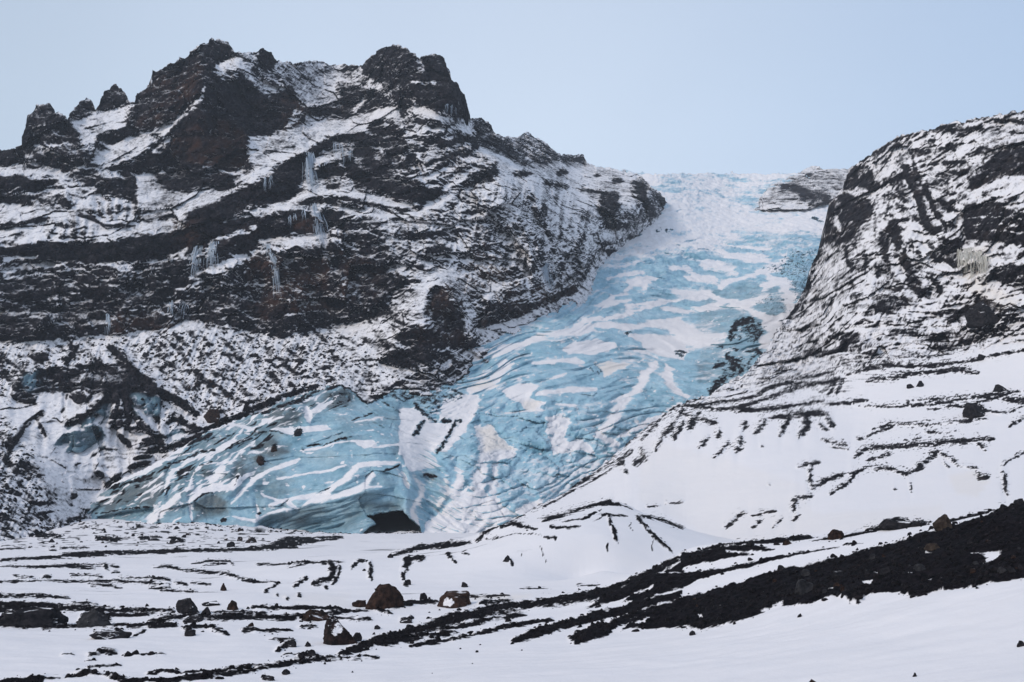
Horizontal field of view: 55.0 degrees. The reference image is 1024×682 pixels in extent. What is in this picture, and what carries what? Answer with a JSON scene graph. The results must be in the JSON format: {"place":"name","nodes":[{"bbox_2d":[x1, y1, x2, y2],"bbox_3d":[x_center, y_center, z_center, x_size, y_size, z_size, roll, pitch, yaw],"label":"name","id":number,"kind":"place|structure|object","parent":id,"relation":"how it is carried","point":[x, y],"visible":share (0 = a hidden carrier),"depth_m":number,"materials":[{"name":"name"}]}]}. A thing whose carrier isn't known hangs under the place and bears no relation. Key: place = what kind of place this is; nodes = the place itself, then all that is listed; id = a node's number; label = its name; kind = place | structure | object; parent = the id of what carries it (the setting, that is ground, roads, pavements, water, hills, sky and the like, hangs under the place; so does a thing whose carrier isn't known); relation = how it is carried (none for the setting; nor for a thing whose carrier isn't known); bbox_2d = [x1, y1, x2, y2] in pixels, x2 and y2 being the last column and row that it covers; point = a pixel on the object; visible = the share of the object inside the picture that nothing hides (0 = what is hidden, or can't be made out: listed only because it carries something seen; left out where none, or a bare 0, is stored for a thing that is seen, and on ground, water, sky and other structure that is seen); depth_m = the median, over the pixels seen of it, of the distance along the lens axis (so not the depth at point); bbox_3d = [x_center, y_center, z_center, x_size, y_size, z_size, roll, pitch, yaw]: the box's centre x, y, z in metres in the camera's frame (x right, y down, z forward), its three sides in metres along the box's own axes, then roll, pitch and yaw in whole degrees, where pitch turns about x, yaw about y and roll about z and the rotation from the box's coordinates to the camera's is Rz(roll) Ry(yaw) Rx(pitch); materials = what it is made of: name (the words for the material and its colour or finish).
{"place":"outdoors","nodes":[
{"label":"outdoors","id":0,"kind":"place"},
{"bbox_2d":[0,38,666,540],"bbox_3d":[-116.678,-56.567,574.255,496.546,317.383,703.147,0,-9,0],"label":"mountain","id":1,"kind":"structure","parent":0,"point":[450,234],"depth_m":462.49,"materials":[{"name":"black stone"}]},
{"bbox_2d":[106,313,109,332],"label":"frozen waterfall","id":2,"kind":"structure","parent":1,"relation":"on","point":[107,318],"depth_m":416.56,"materials":[{"name":"ice"}]},
{"bbox_2d":[167,300,188,315],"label":"frozen waterfall","id":3,"kind":"structure","parent":1,"relation":"on","point":[178,309],"depth_m":428.71,"materials":[{"name":"ice"}]},
{"bbox_2d":[189,245,202,276],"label":"frozen waterfall","id":4,"kind":"structure","parent":1,"relation":"on","point":[196,253],"depth_m":442.43,"materials":[{"name":"ice"}]},
{"bbox_2d":[0,330,399,540],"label":"talus rubble","id":5,"kind":"object","parent":1,"relation":"on","point":[150,394],"visible":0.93,"depth_m":384.50,"materials":[{"name":"black stone"}]},
{"bbox_2d":[203,241,218,266],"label":"frozen waterfall","id":6,"kind":"structure","parent":1,"relation":"on","point":[211,254],"depth_m":437.61,"materials":[{"name":"ice"}]},
{"bbox_2d":[204,408,220,425],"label":"boulder","id":7,"kind":"object","parent":1,"relation":"on","point":[211,415],"visible":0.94,"depth_m":355.73,"materials":[{"name":"stone"}]},
{"bbox_2d":[265,244,280,297],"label":"frozen waterfall","id":8,"kind":"structure","parent":1,"relation":"on","point":[273,261],"depth_m":438.71,"materials":[{"name":"ice"}]},
{"bbox_2d":[288,210,305,227],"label":"icicles","id":9,"kind":"object","parent":1,"relation":"hanging from","point":[296,217],"visible":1,"depth_m":464.49,"materials":[{"name":"ice"}]},
{"bbox_2d":[302,152,319,194],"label":"frozen waterfall","id":10,"kind":"structure","parent":1,"relation":"on","point":[309,161],"depth_m":517.44,"materials":[{"name":"ice"}]},
{"bbox_2d":[310,203,329,247],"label":"frozen waterfall","id":11,"kind":"structure","parent":1,"relation":"on","point":[319,216],"depth_m":464.56,"materials":[{"name":"ice"}]},
{"bbox_2d":[333,143,352,165],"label":"icicles","id":12,"kind":"object","parent":1,"relation":"hanging from","point":[342,151],"visible":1,"depth_m":543.44,"materials":[{"name":"ice"}]},
{"bbox_2d":[542,263,556,290],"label":"frozen waterfall","id":13,"kind":"structure","parent":1,"relation":"on","point":[545,269],"depth_m":509.16,"materials":[{"name":"ice"}]},
{"bbox_2d":[87,166,828,533],"bbox_3d":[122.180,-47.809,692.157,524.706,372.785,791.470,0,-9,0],"label":"glacier","id":14,"kind":"object","parent":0,"point":[697,288],"visible":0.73,"depth_m":373.84,"materials":[{"name":"blue ice"}]},
{"bbox_2d":[256,456,263,465],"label":"stone","id":15,"kind":"object","parent":14,"relation":"on","point":[259,461],"visible":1,"depth_m":315.37,"materials":[{"name":"stone"}]},
{"bbox_2d":[271,446,276,451],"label":"stone","id":16,"kind":"object","parent":14,"relation":"on","point":[273,448],"visible":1,"depth_m":321.43,"materials":[{"name":"black stone"}]},
{"bbox_2d":[294,430,302,435],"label":"stone","id":17,"kind":"object","parent":14,"relation":"on","point":[298,433],"visible":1,"depth_m":329.51,"materials":[{"name":"black stone"}]},
{"bbox_2d":[754,166,849,211],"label":"rock outcrop","id":18,"kind":"object","parent":14,"relation":"on","point":[818,187],"visible":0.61,"depth_m":940.27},
{"bbox_2d":[0,500,1023,681],"bbox_3d":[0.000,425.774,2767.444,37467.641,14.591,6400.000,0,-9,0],"label":"ground","id":19,"kind":"structure","parent":0,"point":[959,633],"depth_m":84.89,"materials":[{"name":"white snow"}]},
{"bbox_2d":[0,608,68,627],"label":"boulder","id":20,"kind":"object","parent":19,"relation":"on","point":[39,617],"visible":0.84,"depth_m":86.92,"materials":[{"name":"grey stone"}]},
{"bbox_2d":[77,609,111,627],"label":"boulder","id":21,"kind":"object","parent":19,"relation":"on","point":[92,618],"visible":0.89,"depth_m":87.46,"materials":[{"name":"grey stone"}]},
{"bbox_2d":[89,630,131,639],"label":"boulder","id":22,"kind":"object","parent":19,"relation":"on","point":[107,634],"visible":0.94,"depth_m":79.90,"materials":[{"name":"grey stone"}]},
{"bbox_2d":[176,598,199,613],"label":"boulder","id":23,"kind":"object","parent":19,"relation":"on","point":[185,605],"visible":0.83,"depth_m":95.56,"materials":[{"name":"grey stone"}]},
{"bbox_2d":[184,629,195,635],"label":"boulder","id":24,"kind":"object","parent":19,"relation":"on","point":[190,632],"visible":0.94,"depth_m":81.96,"materials":[{"name":"grey stone"}]},
{"bbox_2d":[183,614,203,622],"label":"boulder","id":25,"kind":"object","parent":19,"relation":"on","point":[196,618],"visible":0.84,"depth_m":90.34,"materials":[{"name":"grey stone"}]},
{"bbox_2d":[201,607,210,613],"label":"stone","id":26,"kind":"object","parent":19,"relation":"on","point":[206,610],"visible":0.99,"depth_m":93.57,"materials":[{"name":"grey stone"}]},
{"bbox_2d":[202,601,219,605],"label":"boulder","id":27,"kind":"object","parent":19,"relation":"on","point":[213,603],"visible":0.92,"depth_m":100.42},
{"bbox_2d":[220,583,226,590],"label":"stone","id":28,"kind":"object","parent":19,"relation":"on","point":[223,587],"visible":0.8,"depth_m":116.33,"materials":[{"name":"stone"}]},
{"bbox_2d":[227,541,234,546],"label":"stone","id":29,"kind":"object","parent":19,"relation":"on","point":[231,544],"visible":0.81,"depth_m":206.79,"materials":[{"name":"grey stone"}]},
{"bbox_2d":[227,600,237,610],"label":"boulder","id":30,"kind":"object","parent":19,"relation":"on","point":[232,604],"visible":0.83,"depth_m":96.72,"materials":[{"name":"brown stone"}]},
{"bbox_2d":[78,520,421,533],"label":"glacier debris","id":31,"kind":"object","parent":19,"relation":"on","point":[86,526],"visible":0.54,"depth_m":280.61,"materials":[{"name":"black stone"}]},
{"bbox_2d":[245,536,256,542],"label":"boulder","id":32,"kind":"object","parent":19,"relation":"on","point":[251,539],"visible":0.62,"depth_m":226.21,"materials":[{"name":"grey stone"}]},
{"bbox_2d":[262,675,274,680],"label":"boulder","id":33,"kind":"object","parent":19,"relation":"on","point":[268,678],"visible":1,"depth_m":62.70,"materials":[{"name":"black stone"}]},
{"bbox_2d":[282,669,289,674],"bbox_3d":[-14.927,21.938,65.070,0.440,0.493,0.554,-7,-11,38],"label":"stone","id":34,"kind":"object","parent":19,"relation":"on","point":[285,671],"visible":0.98,"depth_m":64.93,"materials":[{"name":"black stone"}]},
{"bbox_2d":[286,641,296,646],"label":"boulder","id":35,"kind":"object","parent":19,"relation":"on","point":[291,643],"visible":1,"depth_m":76.30,"materials":[{"name":"grey stone"}]},
{"bbox_2d":[307,652,315,656],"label":"stone","id":36,"kind":"object","parent":19,"relation":"on","point":[311,654],"visible":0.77,"depth_m":71.74,"materials":[{"name":"grey stone"}]},
{"bbox_2d":[301,609,329,621],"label":"boulder","id":37,"kind":"object","parent":19,"relation":"on","point":[311,615],"visible":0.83,"depth_m":92.91,"materials":[{"name":"brown stone"}]},
{"bbox_2d":[323,617,357,644],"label":"boulder","id":38,"kind":"object","parent":19,"relation":"on","point":[336,632],"visible":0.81,"depth_m":77.96,"materials":[{"name":"brown stone"}]},
{"bbox_2d":[353,632,361,641],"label":"stone","id":39,"kind":"object","parent":19,"relation":"on","point":[357,636],"visible":0.64,"depth_m":79.91,"materials":[{"name":"grey stone"}]},
{"bbox_2d":[352,600,365,606],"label":"boulder","id":40,"kind":"object","parent":19,"relation":"on","point":[359,603],"visible":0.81,"depth_m":101.30,"materials":[{"name":"brown stone"}]},
{"bbox_2d":[365,584,403,609],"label":"boulder","id":41,"kind":"object","parent":19,"relation":"on","point":[386,596],"visible":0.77,"depth_m":99.53,"materials":[{"name":"brown stone"}]},
{"bbox_2d":[400,618,412,622],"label":"boulder","id":42,"kind":"object","parent":19,"relation":"on","point":[406,620],"visible":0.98,"depth_m":90.66,"materials":[{"name":"grey stone"}]},
{"bbox_2d":[404,579,410,584],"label":"stone","id":43,"kind":"object","parent":19,"relation":"on","point":[408,582],"visible":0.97,"depth_m":118.16,"materials":[{"name":"grey stone"}]},
{"bbox_2d":[420,593,427,599],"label":"stone","id":44,"kind":"object","parent":19,"relation":"on","point":[423,595],"visible":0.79,"depth_m":104.18,"materials":[{"name":"grey stone"}]},
{"bbox_2d":[437,591,470,608],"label":"boulder","id":45,"kind":"object","parent":19,"relation":"on","point":[453,599],"visible":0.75,"depth_m":99.81,"materials":[{"name":"brown stone"}]},
{"bbox_2d":[503,555,509,561],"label":"stone","id":46,"kind":"object","parent":19,"relation":"on","point":[507,558],"visible":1,"depth_m":127.52,"materials":[{"name":"grey stone"}]},
{"bbox_2d":[0,503,1023,681],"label":"gravel","id":47,"kind":"structure","parent":19,"relation":"on","point":[752,602],"depth_m":79.17,"materials":[{"name":"black gravel"}]},
{"bbox_2d":[747,540,754,545],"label":"stone","id":48,"kind":"object","parent":19,"relation":"on","point":[750,542],"visible":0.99,"depth_m":98.63,"materials":[{"name":"black stone"}]},
{"bbox_2d":[777,565,784,571],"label":"stone","id":49,"kind":"object","parent":19,"relation":"on","point":[781,568],"visible":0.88,"depth_m":87.81,"materials":[{"name":"grey stone"}]},
{"bbox_2d":[782,539,791,544],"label":"stone","id":50,"kind":"object","parent":19,"relation":"on","point":[787,542],"visible":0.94,"depth_m":96.69,"materials":[{"name":"stone"}]},
{"bbox_2d":[795,579,813,594],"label":"boulder","id":51,"kind":"object","parent":19,"relation":"on","point":[803,586],"visible":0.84,"depth_m":74.36,"materials":[{"name":"grey stone"}]},
{"bbox_2d":[801,569,809,576],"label":"stone","id":52,"kind":"object","parent":19,"relation":"on","point":[805,572],"visible":0.9,"depth_m":83.17,"materials":[{"name":"grey stone"}]},
{"bbox_2d":[828,529,843,539],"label":"boulder","id":53,"kind":"object","parent":19,"relation":"on","point":[834,534],"visible":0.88,"depth_m":94.46,"materials":[{"name":"brown stone"}]},
{"bbox_2d":[832,570,843,577],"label":"boulder","id":54,"kind":"object","parent":19,"relation":"on","point":[838,573],"visible":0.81,"depth_m":76.35,"materials":[{"name":"grey stone"}]},
{"bbox_2d":[868,554,875,560],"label":"stone","id":55,"kind":"object","parent":19,"relation":"on","point":[871,557],"visible":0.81,"depth_m":80.28,"materials":[{"name":"grey stone"}]},
{"bbox_2d":[880,567,889,574],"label":"stone","id":56,"kind":"object","parent":19,"relation":"on","point":[883,571],"visible":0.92,"depth_m":71.31,"materials":[{"name":"grey stone"}]},
{"bbox_2d":[878,517,911,529],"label":"boulder","id":57,"kind":"object","parent":19,"relation":"on","point":[895,523],"visible":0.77,"depth_m":92.70,"materials":[{"name":"grey stone"}]},
{"bbox_2d":[910,520,924,526],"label":"boulder","id":58,"kind":"object","parent":19,"relation":"on","point":[919,523],"visible":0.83,"depth_m":91.45,"materials":[{"name":"grey stone"}]},
{"bbox_2d":[913,564,925,570],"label":"boulder","id":59,"kind":"object","parent":19,"relation":"on","point":[919,567],"visible":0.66,"depth_m":70.21,"materials":[{"name":"grey stone"}]},
{"bbox_2d":[924,543,939,550],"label":"boulder","id":60,"kind":"object","parent":19,"relation":"on","point":[931,546],"visible":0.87,"depth_m":75.05,"materials":[{"name":"stone"}]},
{"bbox_2d":[933,514,951,531],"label":"boulder","id":61,"kind":"object","parent":19,"relation":"on","point":[941,522],"visible":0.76,"depth_m":82.23,"materials":[{"name":"stone"}]},
{"bbox_2d":[997,567,1006,572],"bbox_3d":[31.587,14.797,63.458,0.575,0.475,0.460,0,-9,0],"label":"stone","id":62,"kind":"object","parent":19,"relation":"on","point":[1001,570],"visible":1,"depth_m":63.31,"materials":[{"name":"grey stone"}]},
{"bbox_2d":[1013,498,1023,505],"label":"stone","id":63,"kind":"object","parent":19,"relation":"on","point":[1018,501],"visible":0.79,"depth_m":84.47,"materials":[{"name":"grey stone"}]},
{"bbox_2d":[1017,640,1023,646],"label":"stone","id":64,"kind":"object","parent":19,"relation":"on","point":[1020,643],"visible":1,"depth_m":48.47,"materials":[{"name":"grey stone"}]},
{"bbox_2d":[0,0,1023,174],"label":"sky","id":65,"kind":"structure","parent":0,"point":[765,87],"materials":[{"name":"blue"}]},
{"bbox_2d":[502,110,1023,540],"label":"hillside","id":66,"kind":"structure","parent":0,"point":[818,418],"depth_m":259.62,"materials":[{"name":"white snow"}]},
{"bbox_2d":[916,381,923,386],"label":"stone","id":67,"kind":"object","parent":66,"relation":"on","point":[920,384],"visible":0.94,"depth_m":249.38,"materials":[{"name":"black stone"}]},
{"bbox_2d":[956,247,989,280],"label":"frozen waterfall","id":68,"kind":"structure","parent":66,"relation":"on","point":[973,257],"depth_m":315.66,"materials":[{"name":"white ice"}]},
{"bbox_2d":[962,402,984,418],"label":"boulder","id":69,"kind":"object","parent":66,"relation":"on","point":[971,410],"visible":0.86,"depth_m":216.89,"materials":[{"name":"black stone"}]},
{"bbox_2d":[977,354,985,359],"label":"stone","id":70,"kind":"object","parent":66,"relation":"on","point":[980,357],"visible":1,"depth_m":257.71,"materials":[{"name":"black stone"}]},
{"bbox_2d":[965,302,999,327],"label":"boulder","id":71,"kind":"object","parent":66,"relation":"on","point":[979,314],"visible":0.91,"depth_m":272.60,"materials":[{"name":"black stone"}]},
{"bbox_2d":[992,384,1005,391],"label":"boulder","id":72,"kind":"object","parent":66,"relation":"on","point":[998,388],"visible":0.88,"depth_m":231.69,"materials":[{"name":"black stone"}]}
]}

